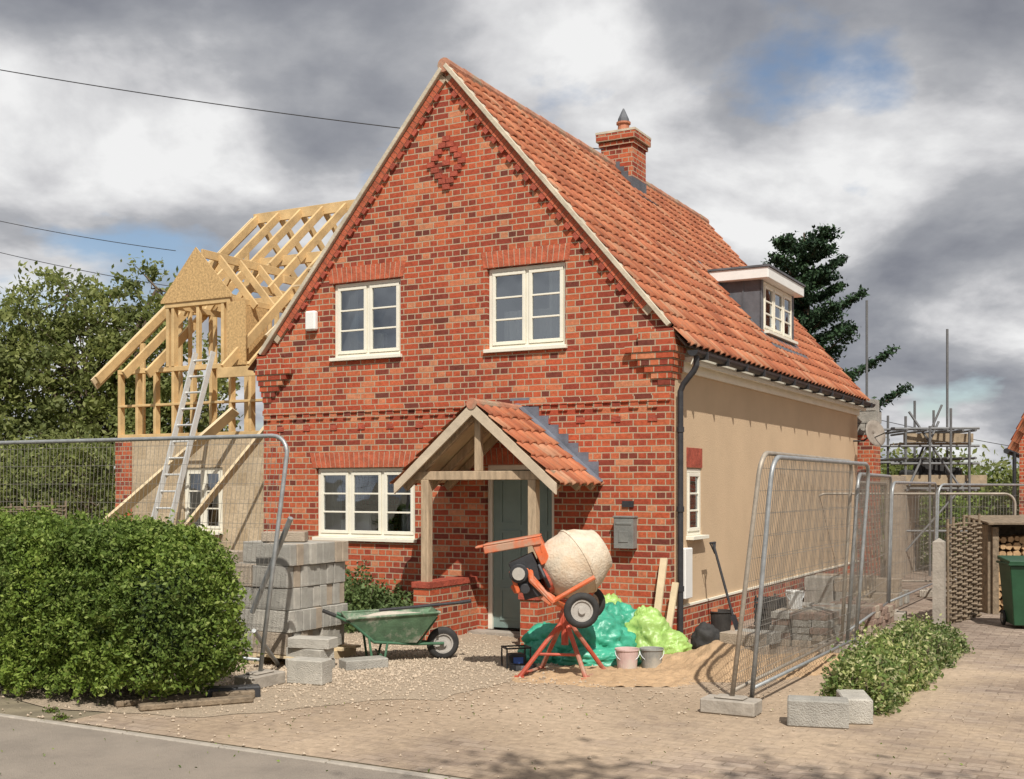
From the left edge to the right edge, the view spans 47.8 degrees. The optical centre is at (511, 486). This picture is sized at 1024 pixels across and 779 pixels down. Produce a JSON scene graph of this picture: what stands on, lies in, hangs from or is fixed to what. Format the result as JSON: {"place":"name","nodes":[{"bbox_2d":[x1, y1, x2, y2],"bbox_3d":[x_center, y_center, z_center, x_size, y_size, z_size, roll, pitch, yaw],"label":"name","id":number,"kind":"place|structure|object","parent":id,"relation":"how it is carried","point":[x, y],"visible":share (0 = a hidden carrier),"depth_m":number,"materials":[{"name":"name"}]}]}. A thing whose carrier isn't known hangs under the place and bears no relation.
{"place":"outdoors","nodes":[
{"label":"outdoors","id":0,"kind":"place"},
{"bbox_2d":[0,717,429,778],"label":"pavement","id":1,"kind":"structure","parent":0,"point":[74,753],"depth_m":7.51,"materials":[{"name":"asphalt"}]},
{"bbox_2d":[413,582,566,646],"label":"porch dwarf walls","id":2,"kind":"structure","parent":0,"point":[459,619],"depth_m":13.47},
{"bbox_2d":[411,576,539,599],"bbox_3d":[-0.177,1.163,13.423,1.650,0.135,1.082,0,0,29],"label":"porch wall coping","id":3,"kind":"object","parent":2,"relation":"on","point":[445,581],"visible":0.52,"depth_m":13.54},
{"bbox_2d":[403,415,595,581],"bbox_3d":[-0.153,0.145,13.468,2.052,2.071,1.025,0,0,29],"label":"porch oak frame","id":4,"kind":"object","parent":3,"relation":"on","point":[431,481],"visible":0.52,"depth_m":13.29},
{"bbox_2d":[394,406,556,493],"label":"porch bargeboards","id":5,"kind":"object","parent":4,"relation":"attached to","point":[495,430],"visible":1,"depth_m":12.89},
{"bbox_2d":[416,407,584,482],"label":"porch deck","id":6,"kind":"structure","parent":4,"relation":"on","point":[454,449],"depth_m":13.64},
{"bbox_2d":[390,405,466,485],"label":"porch tiles","id":7,"kind":"object","parent":6,"relation":"on","point":[419,454],"visible":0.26,"depth_m":13.28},
{"bbox_2d":[477,403,603,485],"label":"porch tiles","id":8,"kind":"object","parent":6,"relation":"on","point":[550,451],"visible":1,"depth_m":13.07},
{"bbox_2d":[466,398,521,410],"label":"porch ridge tiles","id":9,"kind":"object","parent":8,"relation":"on","point":[471,403],"visible":0.65,"depth_m":13.15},
{"bbox_2d":[468,628,519,637],"bbox_3d":[0.063,1.760,13.883,1.140,0.040,0.400,0,0,29],"label":"door step","id":10,"kind":"object","parent":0,"point":[503,632],"depth_m":13.90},
{"bbox_2d":[0,491,1017,778],"bbox_3d":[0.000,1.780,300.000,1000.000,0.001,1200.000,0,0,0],"label":"ground","id":11,"kind":"structure","parent":0,"point":[12,705],"depth_m":9.09,"materials":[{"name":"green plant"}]},
{"bbox_2d":[0,321,58,500],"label":"broadleaf tree","id":12,"kind":"object","parent":11,"relation":"on","point":[9,428],"visible":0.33,"depth_m":24.62,"materials":[{"name":"green plant"}]},
{"bbox_2d":[0,410,114,520],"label":"hedge","id":13,"kind":"object","parent":11,"relation":"on","point":[16,480],"visible":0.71,"depth_m":21.86,"materials":[{"name":"green plant"}]},
{"bbox_2d":[0,250,243,519],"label":"broadleaf tree","id":14,"kind":"object","parent":11,"relation":"on","point":[105,342],"visible":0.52,"depth_m":24.95,"materials":[{"name":"green plant"}]},
{"bbox_2d":[99,407,263,525],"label":"leaning planks","id":15,"kind":"object","parent":11,"relation":"on","point":[223,420],"visible":0.43,"depth_m":18.33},
{"bbox_2d":[151,351,215,526],"bbox_3d":[-5.330,-0.195,18.202,0.406,3.972,1.289,0,0,41],"label":"ladder","id":16,"kind":"object","parent":11,"relation":"on","point":[182,408],"visible":0.68,"depth_m":18.33,"materials":[{"name":"metal"}]},
{"bbox_2d":[91,199,354,549],"bbox_3d":[-2.778,-1.868,21.820,5.565,7.296,8.195,0,0,29],"label":"timber frame extension","id":17,"kind":"object","parent":11,"relation":"on","point":[200,289],"visible":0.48,"depth_m":19.45,"materials":[{"name":"beige wood"}]},
{"bbox_2d":[185,468,222,534],"bbox_3d":[-5.086,0.233,19.055,0.900,1.085,0.170,0,0,29],"label":"window frame","id":18,"kind":"structure","parent":17,"relation":"in","point":[205,488],"depth_m":19.07,"materials":[{"name":"beige paint"}]},
{"bbox_2d":[0,713,461,778],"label":"kerb","id":19,"kind":"structure","parent":11,"relation":"on","point":[367,767],"depth_m":7.80,"materials":[{"name":"concrete"}]},
{"bbox_2d":[0,631,556,716],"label":"gravel area","id":20,"kind":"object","parent":11,"relation":"on","point":[34,696],"visible":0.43,"depth_m":10.02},
{"bbox_2d":[0,499,263,702],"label":"privet hedge","id":21,"kind":"object","parent":20,"relation":"on","point":[112,604],"visible":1,"depth_m":9.40,"materials":[{"name":"green plant"}]},
{"bbox_2d":[0,434,288,688],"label":"temporary fence panel","id":22,"kind":"object","parent":20,"relation":"on","point":[262,677],"visible":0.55,"depth_m":10.57,"materials":[{"name":"metal"}]},
{"bbox_2d":[114,690,254,710],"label":"timber offcuts","id":23,"kind":"object","parent":20,"relation":"on","point":[182,700],"visible":0.91,"depth_m":9.38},
{"bbox_2d":[206,684,260,697],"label":"kerb slab","id":24,"kind":"structure","parent":20,"relation":"on","point":[256,688],"depth_m":9.72,"materials":[{"name":"concrete"}]},
{"bbox_2d":[250,516,292,666],"bbox_3d":[-2.300,1.022,10.850,0.373,1.513,1.067,0,0,-18],"label":"fence brace","id":25,"kind":"object","parent":20,"relation":"on","point":[288,523],"visible":0.86,"depth_m":10.69,"materials":[{"name":"metal"}]},
{"bbox_2d":[215,531,360,667],"bbox_3d":[-2.387,1.113,11.951,1.909,1.315,1.064,0,0,29],"label":"concrete block stack","id":26,"kind":"object","parent":20,"relation":"on","point":[309,581],"visible":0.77,"depth_m":11.52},
{"bbox_2d":[287,656,331,685],"bbox_3d":[-1.830,1.662,10.450,0.360,0.220,0.200,0,0,20],"label":"concrete block","id":27,"kind":"object","parent":20,"relation":"on","point":[310,670],"depth_m":10.36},
{"bbox_2d":[339,655,387,670],"bbox_3d":[-1.450,1.722,11.300,0.440,0.100,0.215,0,0,-29],"label":"concrete block","id":28,"kind":"object","parent":20,"relation":"on","point":[361,663],"depth_m":11.21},
{"bbox_2d":[344,559,412,632],"bbox_3d":[-1.949,1.355,14.498,1.738,0.906,1.060,0,0,30],"label":"lavender shrub","id":29,"kind":"object","parent":20,"relation":"on","point":[359,595],"visible":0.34,"depth_m":14.29,"materials":[{"name":"green plant"}]},
{"bbox_2d":[322,599,471,658],"bbox_3d":[-1.205,1.457,11.810,1.506,0.646,0.631,0,0,-14],"label":"wheelbarrow","id":30,"kind":"object","parent":20,"relation":"on","point":[407,625],"visible":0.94,"depth_m":11.67,"materials":[{"name":"green paint"}]},
{"bbox_2d":[501,644,536,670],"bbox_3d":[0.077,1.665,11.274,0.288,0.204,0.368,0,0,-17],"label":"site transformer","id":31,"kind":"object","parent":20,"relation":"on","point":[515,661],"visible":0.86,"depth_m":11.28,"materials":[{"name":"black plastic"}]},
{"bbox_2d":[264,73,673,630],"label":"brick walls","id":32,"kind":"structure","parent":11,"relation":"on","point":[427,228],"depth_m":14.32,"materials":[{"name":"brick"}]},
{"bbox_2d":[314,243,565,467],"bbox_3d":[-0.981,-1.568,14.538,3.800,2.630,0.053,0,0,29],"label":"lintel mortar","id":33,"kind":"object","parent":32,"relation":"attached to","point":[402,276],"visible":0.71,"depth_m":14.71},
{"bbox_2d":[310,243,570,467],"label":"brick lintels","id":34,"kind":"object","parent":32,"relation":"attached to","point":[361,459],"visible":0.84,"depth_m":14.78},
{"bbox_2d":[427,135,465,189],"bbox_3d":[-0.817,-4.040,14.410,0.552,0.664,0.040,0,0,29],"label":"diaper diamond","id":35,"kind":"object","parent":32,"relation":"attached to","point":[446,142],"visible":1,"depth_m":14.39,"materials":[{"name":"brick"}]},
{"bbox_2d":[287,90,632,329],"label":"rake dentils","id":36,"kind":"object","parent":32,"relation":"attached to","point":[526,178],"visible":1,"depth_m":14.31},
{"bbox_2d":[277,77,646,336],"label":"rake bricks","id":37,"kind":"object","parent":32,"relation":"attached to","point":[581,233],"visible":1,"depth_m":14.23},
{"bbox_2d":[273,74,652,343],"bbox_3d":[-0.816,-3.544,14.412,5.518,3.196,0.045,0,0,29],"label":"rake mortar","id":38,"kind":"object","parent":32,"relation":"attached to","point":[646,309],"visible":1,"depth_m":14.58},
{"bbox_2d":[258,63,672,354],"bbox_3d":[-0.828,-3.530,14.390,5.967,3.460,0.105,0,0,29],"label":"verge strip","id":39,"kind":"object","parent":32,"relation":"attached to","point":[580,221],"visible":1,"depth_m":14.38,"materials":[{"name":"wood"}]},
{"bbox_2d":[262,394,670,420],"bbox_3d":[-0.815,-0.970,14.413,5.910,0.140,0.032,0,0,29],"label":"string course","id":40,"kind":"object","parent":32,"relation":"attached to","point":[449,407],"visible":0.85,"depth_m":14.40,"materials":[{"name":"red brick"}]},
{"bbox_2d":[277,415,656,431],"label":"dentils","id":41,"kind":"object","parent":32,"relation":"attached to","point":[578,420],"visible":0.75,"depth_m":14.60,"materials":[{"name":"brick"}]},
{"bbox_2d":[255,328,685,402],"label":"kneelers","id":42,"kind":"object","parent":32,"relation":"attached to","point":[659,353],"visible":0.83,"depth_m":13.08,"materials":[{"name":"red brick"}]},
{"bbox_2d":[312,262,708,542],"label":"window frames","id":43,"kind":"structure","parent":32,"relation":"attached to","point":[527,342],"depth_m":14.84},
{"bbox_2d":[341,333,393,530],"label":"window sill objects","id":44,"kind":"object","parent":43,"relation":"attached to","point":[365,521],"depth_m":15.22,"materials":[{"name":"white paint"}]},
{"bbox_2d":[326,271,559,531],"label":"curtains","id":45,"kind":"object","parent":43,"relation":"attached to","point":[546,328],"visible":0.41,"depth_m":14.99,"materials":[{"name":"fabric"}]},
{"bbox_2d":[488,465,553,628],"bbox_3d":[0.137,0.737,14.019,0.934,2.007,0.090,0,0,29],"label":"door frame","id":46,"kind":"object","parent":32,"relation":"attached to","point":[491,539],"visible":0.45,"depth_m":14.19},
{"bbox_2d":[494,470,551,627],"bbox_3d":[0.150,0.760,14.046,0.810,1.920,0.057,0,0,25],"label":"front door","id":47,"kind":"structure","parent":46,"relation":"attached to","point":[510,509],"depth_m":14.11,"materials":[{"name":"teal paint"}]},
{"bbox_2d":[510,398,602,481],"bbox_3d":[0.062,-0.562,13.860,2.200,1.015,0.139,0,0,29],"label":"porch lead flashing","id":48,"kind":"object","parent":32,"relation":"attached to","point":[572,449],"visible":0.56,"depth_m":13.61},
{"bbox_2d":[254,74,866,400],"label":"roof deck","id":49,"kind":"structure","parent":32,"relation":"on","point":[506,287],"depth_m":17.30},
{"bbox_2d":[596,129,650,183],"bbox_3d":[1.839,-5.090,19.066,0.690,1.340,0.690,0,0,29],"label":"chimney stack","id":50,"kind":"object","parent":49,"relation":"on","point":[628,149],"visible":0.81,"depth_m":18.81,"materials":[{"name":"red brick"}]},
{"bbox_2d":[0,69,603,149],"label":"overhead cable","id":51,"kind":"object","parent":50,"relation":"attached to","point":[211,103],"visible":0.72,"depth_m":19.18,"materials":[{"name":"metal"}]},
{"bbox_2d":[616,161,655,203],"bbox_3d":[2.028,-4.981,18.963,0.470,0.623,0.780,0,0,29],"label":"chimney flashing","id":52,"kind":"object","parent":49,"relation":"on","point":[638,184],"visible":0.63,"depth_m":18.78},
{"bbox_2d":[452,69,869,400],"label":"roof slope","id":53,"kind":"structure","parent":49,"relation":"on","point":[695,234],"depth_m":15.95,"materials":[{"name":"tile"}]},
{"bbox_2d":[437,57,708,223],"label":"ridge tiles","id":54,"kind":"object","parent":53,"relation":"on","point":[473,78],"visible":0.39,"depth_m":16.60,"materials":[{"name":"ceramic"}]},
{"bbox_2d":[697,260,807,358],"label":"dormer lead cheeks","id":55,"kind":"object","parent":49,"relation":"on","point":[747,296],"visible":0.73,"depth_m":17.77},
{"bbox_2d":[708,266,803,298],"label":"dormer fascia","id":56,"kind":"structure","parent":55,"relation":"attached to","point":[776,279],"depth_m":17.81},
{"bbox_2d":[763,281,797,344],"bbox_3d":[4.262,-2.759,18.453,0.170,0.801,1.690,0,0,29],"label":"dormer window frame","id":57,"kind":"object","parent":55,"relation":"in","point":[771,330],"visible":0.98,"depth_m":18.47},
{"bbox_2d":[613,516,637,548],"bbox_3d":[1.292,0.515,13.191,0.260,0.370,0.127,0,0,29],"label":"letter box","id":58,"kind":"object","parent":32,"relation":"attached to","point":[625,532],"visible":1,"depth_m":13.14,"materials":[{"name":"grey metal"}]},
{"bbox_2d":[674,346,856,605],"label":"rendered side wall","id":59,"kind":"structure","parent":32,"relation":"attached to","point":[734,433],"depth_m":15.37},
{"bbox_2d":[683,547,691,598],"bbox_3d":[1.988,0.990,13.274,0.098,0.580,0.240,0,0,29],"label":"meter box","id":60,"kind":"object","parent":59,"relation":"attached to","point":[687,570],"visible":0.74,"depth_m":13.20,"materials":[{"name":"white paint"}]},
{"bbox_2d":[686,447,701,467],"bbox_3d":[2.141,-0.345,13.656,0.044,0.230,0.517,0,0,29],"label":"side window lintel","id":61,"kind":"structure","parent":59,"relation":"attached to","point":[694,457],"depth_m":13.63,"materials":[{"name":"brick"}]},
{"bbox_2d":[675,560,857,608],"bbox_3d":[4.092,1.367,17.281,0.145,0.025,9.469,0,0,29],"label":"bellcast bead","id":62,"kind":"object","parent":59,"relation":"attached to","point":[711,598],"visible":0.21,"depth_m":14.85,"materials":[{"name":"beige paint"}]},
{"bbox_2d":[682,357,865,415],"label":"eaves fascia","id":63,"kind":"structure","parent":59,"relation":"attached to","point":[707,369],"depth_m":15.91,"materials":[{"name":"beige paint"}]},
{"bbox_2d":[853,427,894,441],"bbox_3d":[6.535,-0.942,20.837,0.137,0.236,0.844,0,0,-42],"label":"dish bracket","id":64,"kind":"object","parent":59,"relation":"attached to","point":[892,429],"visible":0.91,"depth_m":20.86,"materials":[{"name":"metal"}]},
{"bbox_2d":[866,420,885,446],"bbox_3d":[6.561,-0.970,20.862,0.500,0.485,0.135,0,0,-29],"label":"satellite dish","id":65,"kind":"object","parent":64,"relation":"attached to","point":[874,428],"visible":1,"depth_m":20.90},
{"bbox_2d":[677,350,875,632],"bbox_3d":[4.260,0.100,17.142,0.305,3.260,9.652,0,0,29],"label":"gutter and downpipe","id":66,"kind":"object","parent":32,"relation":"attached to","point":[697,355],"visible":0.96,"depth_m":13.05,"materials":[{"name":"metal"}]},
{"bbox_2d":[399,299,692,530],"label":"interior floor and partition","id":67,"kind":"structure","parent":11,"relation":"on","point":[404,500],"depth_m":17.69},
{"bbox_2d":[761,224,913,411],"bbox_3d":[7.267,-2.295,28.712,4.150,8.160,3.994,0,0,-16],"label":"cedar tree","id":68,"kind":"object","parent":11,"relation":"on","point":[808,251],"visible":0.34,"depth_m":27.91,"materials":[{"name":"green plant"}]},
{"bbox_2d":[857,435,879,574],"bbox_3d":[6.128,0.405,22.248,1.750,2.750,0.600,0,0,29],"label":"brick return","id":69,"kind":"object","parent":11,"relation":"on","point":[868,451],"visible":0.07,"depth_m":21.66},
{"bbox_2d":[857,399,881,434],"bbox_3d":[6.031,-1.423,22.227,2.000,0.885,0.430,0,0,29],"label":"blockwork","id":70,"kind":"object","parent":69,"relation":"on","point":[864,418],"visible":0.12,"depth_m":21.68,"materials":[{"name":"concrete"}]},
{"bbox_2d":[880,437,1018,534],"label":"distant trees","id":71,"kind":"object","parent":11,"relation":"on","point":[895,469],"visible":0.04,"depth_m":43.76,"materials":[{"name":"green plant"}]},
{"bbox_2d":[880,448,1018,567],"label":"garden bushes","id":72,"kind":"object","parent":11,"relation":"on","point":[957,516],"visible":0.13,"depth_m":25.69,"materials":[{"name":"green plant"}]},
{"bbox_2d":[1019,443,1023,514],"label":"walls","id":73,"kind":"structure","parent":11,"relation":"on","point":[1021,463],"depth_m":24.18,"materials":[{"name":"red brick"}]},
{"bbox_2d":[0,0,1023,482],"label":"sky","id":74,"kind":"structure","parent":0,"point":[896,125],"materials":[{"name":"grey"}]},
{"bbox_2d":[67,564,1023,778],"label":"driveway","id":75,"kind":"structure","parent":0,"point":[974,698],"depth_m":8.40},
{"bbox_2d":[0,631,1008,759],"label":"loose gravel","id":76,"kind":"structure","parent":75,"relation":"on","point":[350,674],"depth_m":10.71,"materials":[{"name":"gravel"}]},
{"bbox_2d":[53,637,1012,778],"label":"loose debris","id":77,"kind":"object","parent":75,"relation":"on","point":[645,736],"visible":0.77,"depth_m":9.25,"materials":[{"name":"stone"}]},
{"bbox_2d":[517,601,641,666],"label":"rubble sacks","id":78,"kind":"object","parent":75,"relation":"on","point":[606,634],"visible":0.59,"depth_m":11.65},
{"bbox_2d":[512,664,705,686],"bbox_3d":[1.000,1.759,10.850,2.000,0.092,1.200,0,0,0],"label":"sand pile","id":79,"kind":"object","parent":75,"relation":"on","point":[609,676],"visible":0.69,"depth_m":10.65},
{"bbox_2d":[475,529,611,679],"bbox_3d":[0.304,1.091,10.889,1.281,1.383,0.859,0,0,4],"label":"cement mixer","id":80,"kind":"object","parent":79,"relation":"on","point":[573,566],"visible":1,"depth_m":10.71,"materials":[{"name":"red paint"}]},
{"bbox_2d":[615,647,639,668],"bbox_3d":[1.120,1.673,11.250,0.247,0.205,0.244,0,0,0],"label":"bucket","id":81,"kind":"object","parent":79,"relation":"on","point":[626,657],"visible":0.93,"depth_m":11.17,"materials":[{"name":"plastic"}]},
{"bbox_2d":[625,605,691,658],"bbox_3d":[1.512,1.499,11.915,0.772,0.562,0.490,0,0,19],"label":"lime rubble sack","id":82,"kind":"object","parent":75,"relation":"on","point":[649,626],"visible":0.61,"depth_m":11.78,"materials":[{"name":"green plastic"}]},
{"bbox_2d":[654,558,678,627],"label":"leaning timber offcuts","id":83,"kind":"object","parent":75,"relation":"on","point":[660,590],"visible":0.64,"depth_m":12.78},
{"bbox_2d":[691,622,719,649],"bbox_3d":[2.096,1.617,12.501,0.340,0.327,0.321,0,0,0],"label":"dark bin bag","id":84,"kind":"object","parent":75,"relation":"on","point":[704,633],"visible":0.64,"depth_m":12.39,"materials":[{"name":"plastic"}]},
{"bbox_2d":[710,609,733,631],"bbox_3d":[2.550,1.647,14.200,0.340,0.265,0.339,0,0,0],"label":"bucket","id":85,"kind":"object","parent":75,"relation":"on","point":[721,620],"visible":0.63,"depth_m":14.07,"materials":[{"name":"plastic"}]},
{"bbox_2d":[709,541,737,629],"bbox_3d":[2.519,1.214,13.580,0.371,1.132,0.207,0,0,29],"label":"spade","id":86,"kind":"object","parent":75,"relation":"on","point":[733,616],"visible":0.94,"depth_m":13.58,"materials":[{"name":"metal"}]},
{"bbox_2d":[639,640,816,682],"bbox_3d":[2.050,1.651,11.350,1.700,0.306,1.700,0,0,0],"label":"sand pile","id":87,"kind":"object","parent":75,"relation":"on","point":[713,661],"visible":0.56,"depth_m":11.00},
{"bbox_2d":[639,646,663,667],"bbox_3d":[1.370,1.677,11.350,0.247,0.195,0.244,0,0,0],"label":"bucket","id":88,"kind":"object","parent":87,"relation":"on","point":[651,656],"visible":0.98,"depth_m":11.27,"materials":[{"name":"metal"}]},
{"bbox_2d":[720,628,780,654],"bbox_3d":[2.520,1.654,12.237,0.484,0.241,0.485,0,0,40],"label":"block pile","id":89,"kind":"object","parent":75,"relation":"on","point":[729,637],"visible":0.43,"depth_m":12.11,"materials":[{"name":"beige concrete"}]},
{"bbox_2d":[754,593,786,629],"bbox_3d":[3.254,1.550,14.130,0.520,0.460,0.376,0,0,23],"label":"plastic crate","id":90,"kind":"object","parent":75,"relation":"on","point":[764,612],"visible":0.13,"depth_m":14.03,"materials":[{"name":"plastic"}]},
{"bbox_2d":[700,451,861,717],"bbox_3d":[2.612,0.742,10.689,0.446,2.064,3.899,0,0,29],"label":"temporary fence panel","id":91,"kind":"object","parent":75,"relation":"on","point":[732,704],"visible":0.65,"depth_m":9.88,"materials":[{"name":"metal"}]},
{"bbox_2d":[767,652,844,674],"bbox_3d":[3.000,1.735,11.600,2.000,0.140,1.400,0,0,0],"label":"sand pile","id":92,"kind":"object","parent":75,"relation":"on","point":[816,666],"visible":0.14,"depth_m":11.38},
{"bbox_2d":[749,455,869,697],"bbox_3d":[2.841,0.731,10.683,0.187,1.981,3.581,0,0,30],"label":"temporary fence panel","id":93,"kind":"object","parent":75,"relation":"on","point":[865,493],"visible":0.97,"depth_m":10.33,"materials":[{"name":"metal"}]},
{"bbox_2d":[770,602,855,647],"bbox_3d":[3.496,1.586,13.355,0.694,0.378,1.297,0,0,29],"label":"paver stack","id":94,"kind":"object","parent":75,"relation":"on","point":[821,621],"visible":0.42,"depth_m":12.87,"materials":[{"name":"beige concrete"}]},
{"bbox_2d":[787,695,848,728],"bbox_3d":[2.280,1.676,8.620,0.440,0.200,0.215,0,0,14],"label":"concrete block","id":95,"kind":"object","parent":75,"relation":"on","point":[818,711],"depth_m":8.52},
{"bbox_2d":[836,689,872,724],"bbox_3d":[2.620,1.681,8.850,0.215,0.190,0.440,0,0,9],"label":"concrete block","id":96,"kind":"object","parent":75,"relation":"on","point":[860,707],"depth_m":8.64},
{"bbox_2d":[804,573,908,607],"bbox_3d":[5.271,1.573,17.681,1.402,0.402,0.963,0,0,29],"label":"block pile","id":97,"kind":"object","parent":75,"relation":"on","point":[901,601],"visible":0.41,"depth_m":17.40,"materials":[{"name":"beige concrete"}]},
{"bbox_2d":[833,597,894,632],"bbox_3d":[4.448,1.623,14.846,0.694,0.302,1.494,0,0,29],"label":"paver stack","id":98,"kind":"object","parent":75,"relation":"on","point":[883,616],"visible":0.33,"depth_m":14.43,"materials":[{"name":"beige concrete"}]},
{"bbox_2d":[828,473,904,645],"bbox_3d":[4.290,0.807,13.875,0.440,1.933,3.584,0,0,25],"label":"temporary fence panel","id":99,"kind":"object","parent":75,"relation":"on","point":[880,569],"visible":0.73,"depth_m":13.95,"materials":[{"name":"metal"}]},
{"bbox_2d":[852,481,887,599],"bbox_3d":[5.175,0.847,16.750,0.440,1.853,3.642,0,0,25],"label":"temporary fence panel","id":100,"kind":"object","parent":75,"relation":"on","point":[870,556],"visible":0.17,"depth_m":16.98,"materials":[{"name":"metal"}]},
{"bbox_2d":[813,612,974,716],"bbox_3d":[3.692,1.499,10.965,0.937,0.601,4.571,0,0,31],"label":"variegated shrub border","id":101,"kind":"object","parent":75,"relation":"on","point":[888,670],"visible":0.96,"depth_m":10.08,"materials":[{"name":"green plant"}]},
{"bbox_2d":[885,476,919,577],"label":"blockwork outbuilding","id":102,"kind":"structure","parent":75,"relation":"on","point":[900,478],"depth_m":22.74,"materials":[{"name":"beige concrete"}]},
{"bbox_2d":[819,493,1015,581],"bbox_3d":[6.550,0.932,18.900,3.520,1.683,0.440,0,0,0],"label":"temporary fence panel","id":103,"kind":"object","parent":75,"relation":"on","point":[1007,494],"visible":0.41,"depth_m":18.90,"materials":[{"name":"metal"}]},
{"bbox_2d":[889,481,949,619],"bbox_3d":[5.925,0.847,17.050,0.440,1.853,3.780,0,0,29],"label":"temporary fence panel","id":104,"kind":"object","parent":75,"relation":"on","point":[923,592],"visible":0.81,"depth_m":16.90,"materials":[{"name":"metal"}]},
{"bbox_2d":[866,300,986,574],"bbox_3d":[8.400,-1.095,23.900,2.200,5.750,2.200,0,0,0],"label":"scaffolding","id":105,"kind":"object","parent":75,"relation":"on","point":[939,470],"visible":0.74,"depth_m":23.18,"materials":[{"name":"metal"}]},
{"bbox_2d":[932,538,945,626],"bbox_3d":[5.450,1.215,14.750,0.140,1.130,0.140,0,0,29],"label":"concrete gate post","id":106,"kind":"object","parent":75,"relation":"on","point":[938,576],"visible":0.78,"depth_m":14.69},
{"bbox_2d":[945,514,981,624],"bbox_3d":[6.007,1.073,15.359,0.096,1.415,1.248,0,0,40],"label":"wattle fence","id":107,"kind":"object","parent":75,"relation":"on","point":[953,561],"visible":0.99,"depth_m":15.31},
{"bbox_2d":[925,483,1023,590],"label":"temporary fence panel","id":108,"kind":"object","parent":75,"relation":"on","point":[958,485],"visible":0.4,"depth_m":19.43,"materials":[{"name":"metal"}]},
{"bbox_2d":[963,515,1023,613],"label":"log store","id":109,"kind":"structure","parent":75,"relation":"on","point":[1002,534],"depth_m":16.23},
{"bbox_2d":[996,555,1023,625],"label":"wheelie bin","id":110,"kind":"object","parent":75,"relation":"on","point":[1011,568],"visible":1,"depth_m":14.42,"materials":[{"name":"green plastic"}]},
{"bbox_2d":[674,562,857,639],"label":"brick plinth","id":111,"kind":"structure","parent":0,"point":[695,615],"depth_m":14.48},
{"bbox_2d":[1008,413,1023,452],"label":"roof slope","id":112,"kind":"structure","parent":0,"point":[1017,436],"depth_m":24.61,"materials":[{"name":"ceramic"}]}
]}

